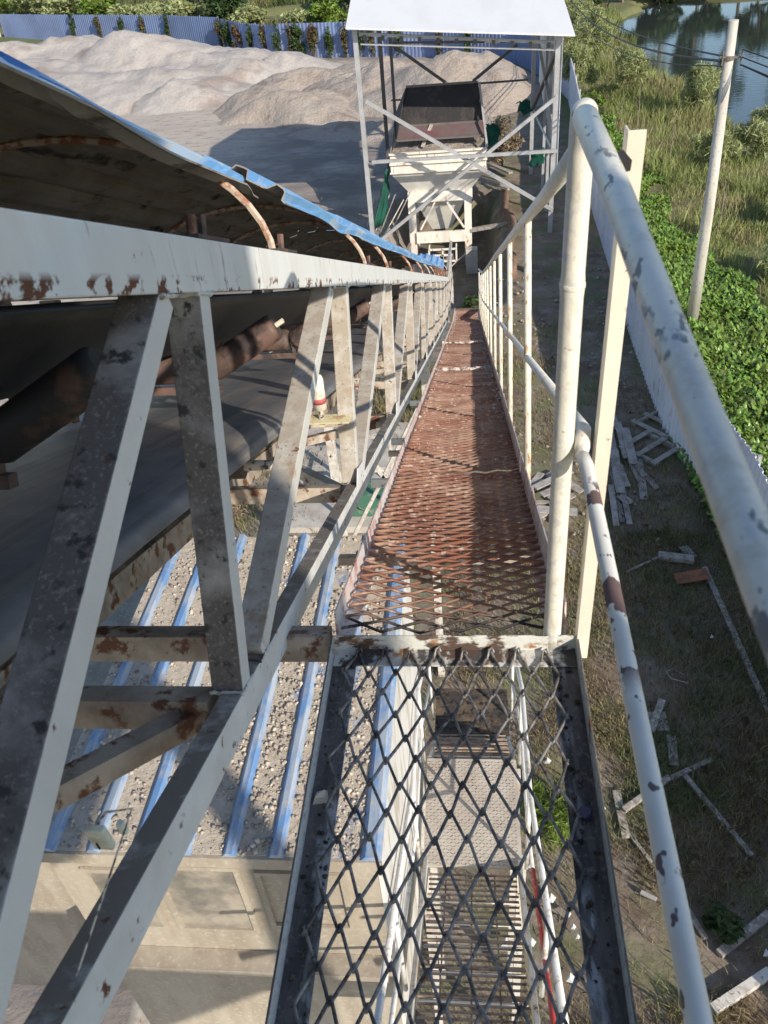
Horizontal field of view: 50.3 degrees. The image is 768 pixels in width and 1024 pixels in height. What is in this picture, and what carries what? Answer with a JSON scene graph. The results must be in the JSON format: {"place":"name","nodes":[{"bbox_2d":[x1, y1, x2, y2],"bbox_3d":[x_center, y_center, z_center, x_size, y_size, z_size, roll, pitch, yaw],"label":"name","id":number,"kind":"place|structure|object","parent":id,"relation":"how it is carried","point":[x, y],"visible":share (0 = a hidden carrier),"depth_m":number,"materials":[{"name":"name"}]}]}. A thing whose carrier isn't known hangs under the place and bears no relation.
{"place":"outdoors","nodes":[
{"label":"outdoors","id":0,"kind":"place"},
{"bbox_2d":[52,535,386,857],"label":"roof gravel","id":1,"kind":"structure","parent":0,"point":[252,797],"depth_m":4.82,"materials":[{"name":"gravel"}]},
{"bbox_2d":[0,0,767,1023],"bbox_3d":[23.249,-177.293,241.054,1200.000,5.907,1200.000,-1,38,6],"label":"ground","id":2,"kind":"structure","parent":0,"point":[328,176],"depth_m":14.81,"materials":[{"name":"soil"}]},
{"bbox_2d":[5,0,48,13],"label":"bush","id":3,"kind":"object","parent":2,"relation":"on","point":[30,5],"visible":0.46,"depth_m":93.81,"materials":[{"name":"green plant"}]},
{"bbox_2d":[38,0,93,14],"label":"bush","id":4,"kind":"object","parent":2,"relation":"on","point":[59,7],"visible":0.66,"depth_m":90.36,"materials":[{"name":"green plant"}]},
{"bbox_2d":[75,0,127,14],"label":"bush","id":5,"kind":"object","parent":2,"relation":"on","point":[98,7],"visible":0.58,"depth_m":85.64,"materials":[{"name":"green plant"}]},
{"bbox_2d":[0,13,223,46],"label":"sheet fence","id":6,"kind":"object","parent":2,"relation":"on","point":[46,26],"visible":0.58,"depth_m":78.56,"materials":[{"name":"metal"}]},
{"bbox_2d":[106,1,163,14],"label":"bush","id":7,"kind":"object","parent":2,"relation":"on","point":[139,9],"visible":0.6,"depth_m":82.06,"materials":[{"name":"green plant"}]},
{"bbox_2d":[0,30,329,115],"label":"gravel heap","id":8,"kind":"object","parent":2,"relation":"on","point":[119,72],"visible":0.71,"depth_m":57.82,"materials":[{"name":"gravel"}]},
{"bbox_2d":[149,0,204,16],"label":"bush","id":9,"kind":"object","parent":2,"relation":"on","point":[179,7],"visible":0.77,"depth_m":79.08,"materials":[{"name":"green plant"}]},
{"bbox_2d":[200,0,246,22],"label":"bush","id":10,"kind":"object","parent":2,"relation":"on","point":[221,8],"visible":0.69,"depth_m":75.93,"materials":[{"name":"green plant"}]},
{"bbox_2d":[12,531,436,1023],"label":"control cabin","id":11,"kind":"object","parent":2,"relation":"on","point":[206,952],"visible":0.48,"depth_m":4.99,"materials":[{"name":"beige metal"}]},
{"bbox_2d":[79,866,170,929],"bbox_3d":[-1.496,2.255,4.759,0.360,0.680,0.018,-1,38,6],"label":"window","id":12,"kind":"structure","parent":11,"relation":"in","point":[96,878],"depth_m":4.67,"materials":[{"name":"beige glass"}]},
{"bbox_2d":[164,867,260,933],"bbox_3d":[-1.012,2.223,4.688,0.500,0.740,0.018,-1,38,6],"label":"window","id":13,"kind":"structure","parent":11,"relation":"in","point":[197,898],"depth_m":4.71,"materials":[{"name":"beige glass"}]},
{"bbox_2d":[0,51,453,1023],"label":"belt conveyor","id":14,"kind":"object","parent":2,"relation":"on","point":[126,489],"visible":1,"depth_m":1.79,"materials":[{"name":"metal"}]},
{"bbox_2d":[75,808,132,975],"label":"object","id":15,"kind":"object","parent":14,"relation":"hanging from","point":[98,835],"visible":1,"depth_m":1.18,"materials":[{"name":"metal"}]},
{"bbox_2d":[309,374,349,426],"bbox_3d":[-0.244,-0.480,3.531,0.175,0.252,0.070,-1,38,6],"label":"pull switch","id":16,"kind":"object","parent":14,"relation":"attached to","point":[321,418],"visible":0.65,"depth_m":3.56,"materials":[{"name":"plastic"}]},
{"bbox_2d":[334,309,566,634],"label":"sloped walkway","id":17,"kind":"structure","parent":14,"relation":"attached to","point":[461,431],"depth_m":3.33,"materials":[{"name":"red metal"}]},
{"bbox_2d":[414,309,507,430],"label":"walkway gravel","id":18,"kind":"structure","parent":17,"relation":"on","point":[489,385],"depth_m":7.52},
{"bbox_2d":[478,149,567,495],"bbox_3d":[1.425,-3.050,11.427,0.098,8.596,18.835,-1,38,6],"label":"sloped handrail","id":19,"kind":"object","parent":17,"relation":"attached to","point":[554,183],"visible":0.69,"depth_m":3.71,"materials":[{"name":"metal"}]},
{"bbox_2d":[265,635,637,1023],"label":"level platform","id":20,"kind":"structure","parent":14,"relation":"attached to","point":[290,1002],"depth_m":1.77,"materials":[{"name":"metal"}]},
{"bbox_2d":[313,790,327,804],"bbox_3d":[-0.147,0.649,1.871,0.036,0.018,0.031,-7,38,-2],"label":"stone chip","id":21,"kind":"object","parent":20,"relation":"on","point":[321,797],"visible":1,"depth_m":1.86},
{"bbox_2d":[286,653,622,1023],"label":"walkway frame","id":22,"kind":"object","parent":20,"relation":"on","point":[580,841],"visible":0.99,"depth_m":1.74,"materials":[{"name":"metal"}]},
{"bbox_2d":[543,97,598,649],"bbox_3d":[0.386,-0.153,1.757,0.052,1.348,0.115,2,38,10],"label":"rail post","id":23,"kind":"object","parent":20,"relation":"on","point":[572,284],"visible":0.77,"depth_m":1.66,"materials":[{"name":"metal"}]},
{"bbox_2d":[578,806,591,821],"bbox_3d":[0.439,0.657,1.784,0.030,0.018,0.030,-1,38,6],"label":"bottle cap","id":24,"kind":"object","parent":20,"relation":"on","point":[585,813],"visible":1,"depth_m":1.78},
{"bbox_2d":[575,125,646,657],"bbox_3d":[0.476,-0.142,1.789,0.041,1.297,0.055,-1,38,6],"label":"angle iron post","id":25,"kind":"object","parent":20,"relation":"on","point":[633,147],"visible":0.69,"depth_m":1.68,"materials":[{"name":"metal"}]},
{"bbox_2d":[572,104,767,1023],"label":"level handrail","id":26,"kind":"object","parent":20,"relation":"on","point":[736,504],"visible":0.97,"depth_m":0.88,"materials":[{"name":"metal"}]},
{"bbox_2d":[130,51,342,115],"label":"gravel heap","id":27,"kind":"object","parent":2,"relation":"on","point":[173,95],"visible":0.68,"depth_m":51.91,"materials":[{"name":"gravel"}]},
{"bbox_2d":[232,504,255,521],"bbox_3d":[-3.164,-0.140,16.916,1.089,0.855,1.440,-1,38,6],"label":"heap","id":28,"kind":"object","parent":2,"relation":"on","point":[234,510],"visible":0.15,"depth_m":16.56,"materials":[{"name":"beige stone"}]},
{"bbox_2d":[227,2,268,23],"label":"bush","id":29,"kind":"object","parent":2,"relation":"on","point":[249,12],"visible":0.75,"depth_m":72.86,"materials":[{"name":"green plant"}]},
{"bbox_2d":[220,19,277,51],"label":"sheet fence","id":30,"kind":"object","parent":2,"relation":"on","point":[255,30],"visible":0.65,"depth_m":65.00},
{"bbox_2d":[218,18,231,46],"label":"creeper","id":31,"kind":"object","parent":30,"relation":"attached to","point":[225,34],"visible":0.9,"depth_m":67.89,"materials":[{"name":"green plant"}]},
{"bbox_2d":[230,21,242,47],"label":"creeper","id":32,"kind":"object","parent":30,"relation":"attached to","point":[236,35],"visible":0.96,"depth_m":66.25,"materials":[{"name":"brown plant"}]},
{"bbox_2d":[257,22,266,48],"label":"creeper","id":33,"kind":"object","parent":30,"relation":"hanging from","point":[261,33],"visible":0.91,"depth_m":63.83,"materials":[{"name":"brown plant"}]},
{"bbox_2d":[212,61,371,128],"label":"gravel heap","id":34,"kind":"object","parent":2,"relation":"on","point":[281,100],"visible":0.69,"depth_m":46.37,"materials":[{"name":"gravel"}]},
{"bbox_2d":[155,364,432,633],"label":"yard weeds","id":35,"kind":"object","parent":2,"relation":"on","point":[380,409],"visible":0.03,"depth_m":19.36,"materials":[{"name":"green plant"}]},
{"bbox_2d":[280,8,311,22],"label":"bush","id":36,"kind":"object","parent":2,"relation":"on","point":[299,15],"visible":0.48,"depth_m":72.74,"materials":[{"name":"green plant"}]},
{"bbox_2d":[275,22,363,57],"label":"sheet fence","id":37,"kind":"object","parent":2,"relation":"on","point":[322,52],"visible":0.49,"depth_m":61.55,"materials":[{"name":"metal"}]},
{"bbox_2d":[270,17,281,50],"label":"creeper","id":38,"kind":"object","parent":37,"relation":"attached to","point":[276,42],"visible":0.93,"depth_m":62.91,"materials":[{"name":"green plant"}]},
{"bbox_2d":[284,23,294,50],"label":"creeper","id":39,"kind":"object","parent":37,"relation":"attached to","point":[289,37],"visible":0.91,"depth_m":62.29,"materials":[{"name":"green plant"}]},
{"bbox_2d":[289,22,307,54],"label":"creeper","id":40,"kind":"object","parent":37,"relation":"attached to","point":[296,31],"visible":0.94,"depth_m":62.16,"materials":[{"name":"green plant"}]},
{"bbox_2d":[306,22,318,56],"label":"creeper","id":41,"kind":"object","parent":37,"relation":"attached to","point":[312,34],"visible":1,"depth_m":61.51,"materials":[{"name":"brown plant"}]},
{"bbox_2d":[323,24,333,57],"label":"creeper","id":42,"kind":"object","parent":37,"relation":"attached to","point":[328,41],"visible":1,"depth_m":61.18,"materials":[{"name":"green plant"}]},
{"bbox_2d":[338,17,347,57],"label":"creeper","id":43,"kind":"object","parent":37,"relation":"attached to","point":[343,36],"visible":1,"depth_m":60.50,"materials":[{"name":"brown plant"}]},
{"bbox_2d":[0,0,652,58],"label":"meadow grass","id":44,"kind":"structure","parent":2,"relation":"on","point":[630,39],"depth_m":89.28,"materials":[{"name":"plant"}]},
{"bbox_2d":[305,0,347,22],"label":"bush","id":45,"kind":"object","parent":2,"relation":"on","point":[327,11],"visible":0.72,"depth_m":68.49,"materials":[{"name":"green plant"}]},
{"bbox_2d":[290,422,407,532],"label":"concrete slab","id":46,"kind":"structure","parent":2,"relation":"on","point":[300,524],"depth_m":17.05,"materials":[{"name":"concrete"}]},
{"bbox_2d":[339,434,393,516],"bbox_3d":[-0.323,-0.702,16.546,0.970,1.265,1.270,-1,38,6],"label":"green machine","id":47,"kind":"object","parent":46,"relation":"on","point":[364,501],"visible":0.21,"depth_m":16.42,"materials":[{"name":"paint"}]},
{"bbox_2d":[374,169,389,228],"bbox_3d":[-0.157,-11.397,29.896,0.819,2.370,1.205,-1,38,6],"label":"dust net","id":48,"kind":"object","parent":2,"relation":"on","point":[381,213],"visible":0.92,"depth_m":30.06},
{"bbox_2d":[286,116,498,141],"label":"sand heap","id":49,"kind":"object","parent":2,"relation":"on","point":[343,131],"visible":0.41,"depth_m":41.97,"materials":[{"name":"sand"}]},
{"bbox_2d":[302,49,542,117],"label":"sand heap","id":50,"kind":"object","parent":2,"relation":"on","point":[454,65],"visible":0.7,"depth_m":45.34,"materials":[{"name":"sand"}]},
{"bbox_2d":[389,81,487,273],"bbox_3d":[2.060,-12.156,30.024,3.465,6.040,3.395,-1,38,6],"label":"aggregate hopper","id":51,"kind":"object","parent":2,"relation":"on","point":[450,110],"visible":0.87,"depth_m":29.23,"materials":[{"name":"beige paint"}]},
{"bbox_2d":[392,137,484,152],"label":"gravel","id":52,"kind":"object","parent":51,"relation":"in","point":[453,143],"visible":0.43,"depth_m":29.28,"materials":[{"name":"gravel"}]},
{"bbox_2d":[362,30,539,74],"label":"sheet fence","id":53,"kind":"object","parent":2,"relation":"on","point":[523,58],"visible":0.13,"depth_m":56.24,"materials":[{"name":"metal"}]},
{"bbox_2d":[346,0,574,238],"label":"open shed","id":54,"kind":"structure","parent":2,"relation":"on","point":[549,22],"depth_m":26.45,"materials":[{"name":"metal"}]},
{"bbox_2d":[486,123,502,146],"bbox_3d":[4.156,-14.367,31.301,0.794,0.800,0.726,-1,38,6],"label":"dust net","id":55,"kind":"object","parent":54,"relation":"attached to","point":[493,132],"visible":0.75,"depth_m":31.31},
{"bbox_2d":[516,99,531,115],"bbox_3d":[5.639,-16.256,32.827,0.686,0.558,0.408,-9,38,-5],"label":"dust net","id":56,"kind":"object","parent":54,"relation":"attached to","point":[524,107],"visible":1,"depth_m":32.83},
{"bbox_2d":[529,147,544,166],"bbox_3d":[5.782,-13.412,30.901,0.815,0.667,0.471,24,47,33],"label":"dust net","id":57,"kind":"object","parent":54,"relation":"hanging from","point":[537,159],"visible":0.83,"depth_m":30.91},
{"bbox_2d":[374,667,568,1023],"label":"access stairs","id":58,"kind":"structure","parent":2,"relation":"on","point":[451,839],"depth_m":6.48,"materials":[{"name":"metal"}]},
{"bbox_2d":[462,294,492,307],"bbox_3d":[2.752,-6.289,24.926,0.881,0.571,1.050,18,43,27],"label":"weed clump","id":59,"kind":"object","parent":2,"relation":"on","point":[468,301],"visible":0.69,"depth_m":24.85,"materials":[{"name":"green plant"}]},
{"bbox_2d":[470,219,516,231],"bbox_3d":[4.006,-10.477,29.968,1.716,0.466,0.200,8,40,17],"label":"timber","id":60,"kind":"object","parent":2,"relation":"on","point":[487,227],"visible":0.74,"depth_m":29.98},
{"bbox_2d":[490,189,516,278],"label":"pit wall","id":61,"kind":"structure","parent":2,"relation":"on","point":[508,215],"depth_m":29.44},
{"bbox_2d":[477,177,510,189],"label":"timber","id":62,"kind":"object","parent":61,"relation":"on","point":[492,183],"visible":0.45,"depth_m":31.93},
{"bbox_2d":[486,114,524,165],"bbox_3d":[5.143,-15.916,35.284,1.784,2.009,2.256,20,44,29],"label":"dead bush","id":63,"kind":"object","parent":2,"relation":"on","point":[508,146],"visible":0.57,"depth_m":35.16,"materials":[{"name":"brown plant"}]},
{"bbox_2d":[520,779,569,857],"bbox_3d":[2.289,4.004,10.765,1.029,1.049,1.011,-1,38,6],"label":"weed clump","id":64,"kind":"object","parent":2,"relation":"on","point":[559,814],"visible":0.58,"depth_m":10.71,"materials":[{"name":"green plant"}]},
{"bbox_2d":[561,52,580,110],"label":"sheet fence","id":65,"kind":"object","parent":2,"relation":"on","point":[570,91],"visible":0.29,"depth_m":42.15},
{"bbox_2d":[563,0,589,46],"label":"bush","id":66,"kind":"object","parent":2,"relation":"on","point":[581,7],"visible":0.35,"depth_m":53.12,"materials":[{"name":"green plant"}]},
{"bbox_2d":[561,40,601,86],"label":"bush","id":67,"kind":"object","parent":2,"relation":"on","point":[583,61],"visible":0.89,"depth_m":43.45,"materials":[{"name":"green plant"}]},
{"bbox_2d":[496,267,688,544],"bbox_3d":[4.691,-3.618,20.911,3.596,0.147,13.966,-1,38,6],"label":"rubble","id":68,"kind":"object","parent":2,"relation":"on","point":[577,408],"visible":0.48,"depth_m":20.38,"materials":[{"name":"stone"}]},
{"bbox_2d":[418,314,767,1023],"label":"dry grass","id":69,"kind":"structure","parent":2,"relation":"on","point":[655,535],"depth_m":12.58,"materials":[{"name":"plant"}]},
{"bbox_2d":[580,89,605,111],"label":"bush","id":70,"kind":"object","parent":2,"relation":"on","point":[599,100],"visible":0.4,"depth_m":40.62,"materials":[{"name":"green plant"}]},
{"bbox_2d":[572,5,619,59],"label":"bush","id":71,"kind":"object","parent":2,"relation":"on","point":[583,34],"visible":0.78,"depth_m":47.73,"materials":[{"name":"green plant"}]},
{"bbox_2d":[608,485,618,525],"bbox_3d":[4.569,-0.144,16.284,0.116,0.064,1.277,1,38,9],"label":"broken board","id":72,"kind":"object","parent":2,"relation":"on","point":[613,505],"visible":1,"depth_m":16.23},
{"bbox_2d":[609,459,624,521],"bbox_3d":[4.843,-0.909,17.368,0.102,0.078,3.526,0,38,7],"label":"broken board","id":73,"kind":"object","parent":2,"relation":"on","point":[620,510],"visible":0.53,"depth_m":16.39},
{"bbox_2d":[612,790,629,838],"bbox_3d":[3.218,4.098,11.107,0.110,0.066,0.695,-2,38,4],"label":"timber","id":74,"kind":"object","parent":2,"relation":"on","point":[617,797],"visible":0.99,"depth_m":11.07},
{"bbox_2d":[622,774,671,812],"bbox_3d":[3.614,3.869,11.241,0.870,0.081,0.080,-24,41,-22],"label":"timber","id":75,"kind":"object","parent":74,"relation":"on","point":[632,803],"visible":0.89,"depth_m":11.14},
{"bbox_2d":[611,432,632,524],"bbox_3d":[4.942,-0.802,17.174,0.114,0.065,3.332,0,38,8],"label":"broken board","id":76,"kind":"object","parent":2,"relation":"on","point":[628,515],"visible":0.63,"depth_m":16.22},
{"bbox_2d":[621,464,630,486],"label":"broken board","id":77,"kind":"object","parent":76,"relation":"on","point":[626,482],"visible":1,"depth_m":16.91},
{"bbox_2d":[610,449,625,492],"bbox_3d":[4.890,-0.876,17.160,0.191,0.039,1.549,1,38,8],"label":"broken board","id":78,"kind":"object","parent":77,"relation":"on","point":[617,472],"visible":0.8,"depth_m":17.10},
{"bbox_2d":[611,43,650,91],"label":"bush","id":79,"kind":"object","parent":2,"relation":"on","point":[632,66],"visible":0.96,"depth_m":41.52,"materials":[{"name":"green plant"}]},
{"bbox_2d":[629,830,652,863],"bbox_3d":[3.345,4.385,10.728,0.050,0.049,0.498,-18,39,-15],"label":"timber","id":80,"kind":"object","parent":2,"relation":"on","point":[643,852],"visible":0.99,"depth_m":10.69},
{"bbox_2d":[637,457,647,499],"bbox_3d":[5.372,-0.764,17.103,0.164,0.033,1.665,2,38,11],"label":"broken board","id":81,"kind":"object","parent":2,"relation":"on","point":[643,492],"visible":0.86,"depth_m":16.70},
{"bbox_2d":[619,429,677,467],"bbox_3d":[5.811,-1.384,17.791,1.000,0.125,1.000,-28,43,-26],"label":"pallet","id":82,"kind":"object","parent":2,"relation":"on","point":[663,440],"visible":0.86,"depth_m":17.75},
{"bbox_2d":[615,421,627,457],"bbox_3d":[5.263,-1.607,18.091,0.147,0.048,1.436,0,38,7],"label":"broken board","id":83,"kind":"object","parent":82,"relation":"on","point":[620,437],"visible":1,"depth_m":18.16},
{"bbox_2d":[621,427,637,463],"bbox_3d":[5.347,-1.456,17.833,0.182,0.039,1.399,0,38,7],"label":"broken board","id":84,"kind":"object","parent":82,"relation":"on","point":[628,443],"visible":1,"depth_m":17.80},
{"bbox_2d":[630,406,669,437],"bbox_3d":[6.295,-2.004,18.531,1.000,0.125,1.000,-27,42,-25],"label":"pallet","id":85,"kind":"object","parent":2,"relation":"on","point":[651,415],"visible":0.53,"depth_m":18.56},
{"bbox_2d":[647,712,669,730],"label":"timber","id":86,"kind":"object","parent":2,"relation":"on","point":[662,719],"visible":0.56,"depth_m":12.18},
{"bbox_2d":[650,698,665,732],"bbox_3d":[4.083,3.040,12.247,0.110,0.048,0.656,15,42,25],"label":"timber","id":87,"kind":"object","parent":86,"relation":"on","point":[658,709],"visible":0.77,"depth_m":12.24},
{"bbox_2d":[568,4,767,305],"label":"bank grass","id":88,"kind":"structure","parent":2,"relation":"on","point":[662,88],"depth_m":33.00,"materials":[{"name":"plant"}]},
{"bbox_2d":[666,734,678,765],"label":"timber","id":89,"kind":"object","parent":2,"relation":"on","point":[669,745],"visible":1,"depth_m":11.77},
{"bbox_2d":[658,551,693,564],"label":"timber","id":90,"kind":"object","parent":2,"relation":"on","point":[680,557],"visible":1,"depth_m":14.97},
{"bbox_2d":[590,174,767,510],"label":"sheet fence","id":91,"kind":"object","parent":2,"relation":"on","point":[654,378],"visible":0.12,"depth_m":19.45,"materials":[{"name":"metal"}]},
{"bbox_2d":[601,113,767,540],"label":"hedge","id":92,"kind":"object","parent":2,"relation":"on","point":[729,328],"visible":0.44,"depth_m":21.62,"materials":[{"name":"green plant"}]},
{"bbox_2d":[669,757,713,781],"bbox_3d":[4.269,3.646,11.516,0.854,0.052,0.070,-18,39,-15],"label":"timber","id":93,"kind":"object","parent":2,"relation":"on","point":[689,769],"visible":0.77,"depth_m":11.52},
{"bbox_2d":[674,568,709,584],"bbox_3d":[5.467,1.141,14.533,0.554,0.124,0.280,-3,38,4],"label":"rusty sheet","id":94,"kind":"object","parent":2,"relation":"on","point":[692,576],"visible":1,"depth_m":14.52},
{"bbox_2d":[689,907,707,939],"bbox_3d":[3.771,4.963,9.913,0.060,0.050,0.429,-15,38,-12],"label":"timber","id":95,"kind":"object","parent":2,"relation":"on","point":[699,928],"visible":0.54,"depth_m":9.85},
{"bbox_2d":[677,60,721,115],"bbox_3d":[14.800,-19.853,38.511,2.029,2.684,2.491,-26,42,-24],"label":"bush","id":96,"kind":"object","parent":2,"relation":"on","point":[701,84],"visible":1,"depth_m":38.11,"materials":[{"name":"green plant"}]},
{"bbox_2d":[686,19,742,319],"bbox_3d":[7.998,-7.875,20.158,0.505,7.374,0.306,-1,38,6],"label":"utility pole","id":97,"kind":"object","parent":2,"relation":"on","point":[728,57],"visible":0.88,"depth_m":19.76,"materials":[{"name":"concrete"}]},
{"bbox_2d":[565,2,720,66],"bbox_3d":[9.466,-21.406,35.296,0.028,3.004,40.836,-1,38,7],"label":"power cable","id":98,"kind":"object","parent":97,"relation":"attached to","point":[644,58],"visible":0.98,"depth_m":25.99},
{"bbox_2d":[570,0,721,61],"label":"power cable","id":99,"kind":"object","parent":97,"relation":"attached to","point":[690,57],"visible":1,"depth_m":25.12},
{"bbox_2d":[579,0,721,55],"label":"power cable","id":100,"kind":"object","parent":97,"relation":"attached to","point":[657,40],"visible":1,"depth_m":24.79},
{"bbox_2d":[682,772,753,857],"bbox_3d":[4.455,4.045,10.972,0.070,0.064,1.340,-18,39,-15],"label":"timber","id":101,"kind":"object","parent":2,"relation":"on","point":[737,837],"visible":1,"depth_m":10.93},
{"bbox_2d":[691,128,746,164],"bbox_3d":[13.253,-14.432,32.473,2.043,1.604,2.210,-1,38,6],"label":"bush","id":102,"kind":"object","parent":2,"relation":"on","point":[704,140],"visible":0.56,"depth_m":32.44,"materials":[{"name":"green plant"}]},
{"bbox_2d":[698,897,745,944],"bbox_3d":[4.027,4.938,9.782,0.504,0.463,0.578,-29,43,-27],"label":"weed clump","id":103,"kind":"object","parent":2,"relation":"on","point":[727,925],"visible":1,"depth_m":9.68,"materials":[{"name":"green plant"}]},
{"bbox_2d":[702,567,767,712],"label":"timber","id":104,"kind":"object","parent":2,"relation":"on","point":[719,600],"visible":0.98,"depth_m":13.35,"materials":[{"name":"wood"}]},
{"bbox_2d":[710,966,767,1015],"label":"timber","id":105,"kind":"object","parent":2,"relation":"on","point":[752,983],"visible":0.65,"depth_m":9.19,"materials":[{"name":"white wood"}]},
{"bbox_2d":[715,909,767,958],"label":"timber","id":106,"kind":"object","parent":2,"relation":"on","point":[752,927],"visible":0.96,"depth_m":9.71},
{"bbox_2d":[731,105,767,159],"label":"bush","id":107,"kind":"object","parent":2,"relation":"on","point":[757,134],"visible":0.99,"depth_m":32.88,"materials":[{"name":"green plant"}]},
{"bbox_2d":[754,239,767,275],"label":"bush","id":108,"kind":"object","parent":2,"relation":"on","point":[764,262],"visible":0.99,"depth_m":23.60,"materials":[{"name":"green plant"}]},
{"bbox_2d":[616,0,767,161],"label":"pond water","id":109,"kind":"structure","parent":0,"point":[700,25],"depth_m":58.53,"materials":[{"name":"blue liquid"}]},
{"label":"broken board","id":110,"kind":"object","parent":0,"visible":0},
{"bbox_2d":[537,505,576,515],"bbox_3d":[3.302,-0.034,16.110,0.986,0.055,0.219,3,39,12],"label":"broken board","id":111,"kind":"object","parent":110,"relation":"on","point":[545,510],"visible":0.45,"depth_m":16.07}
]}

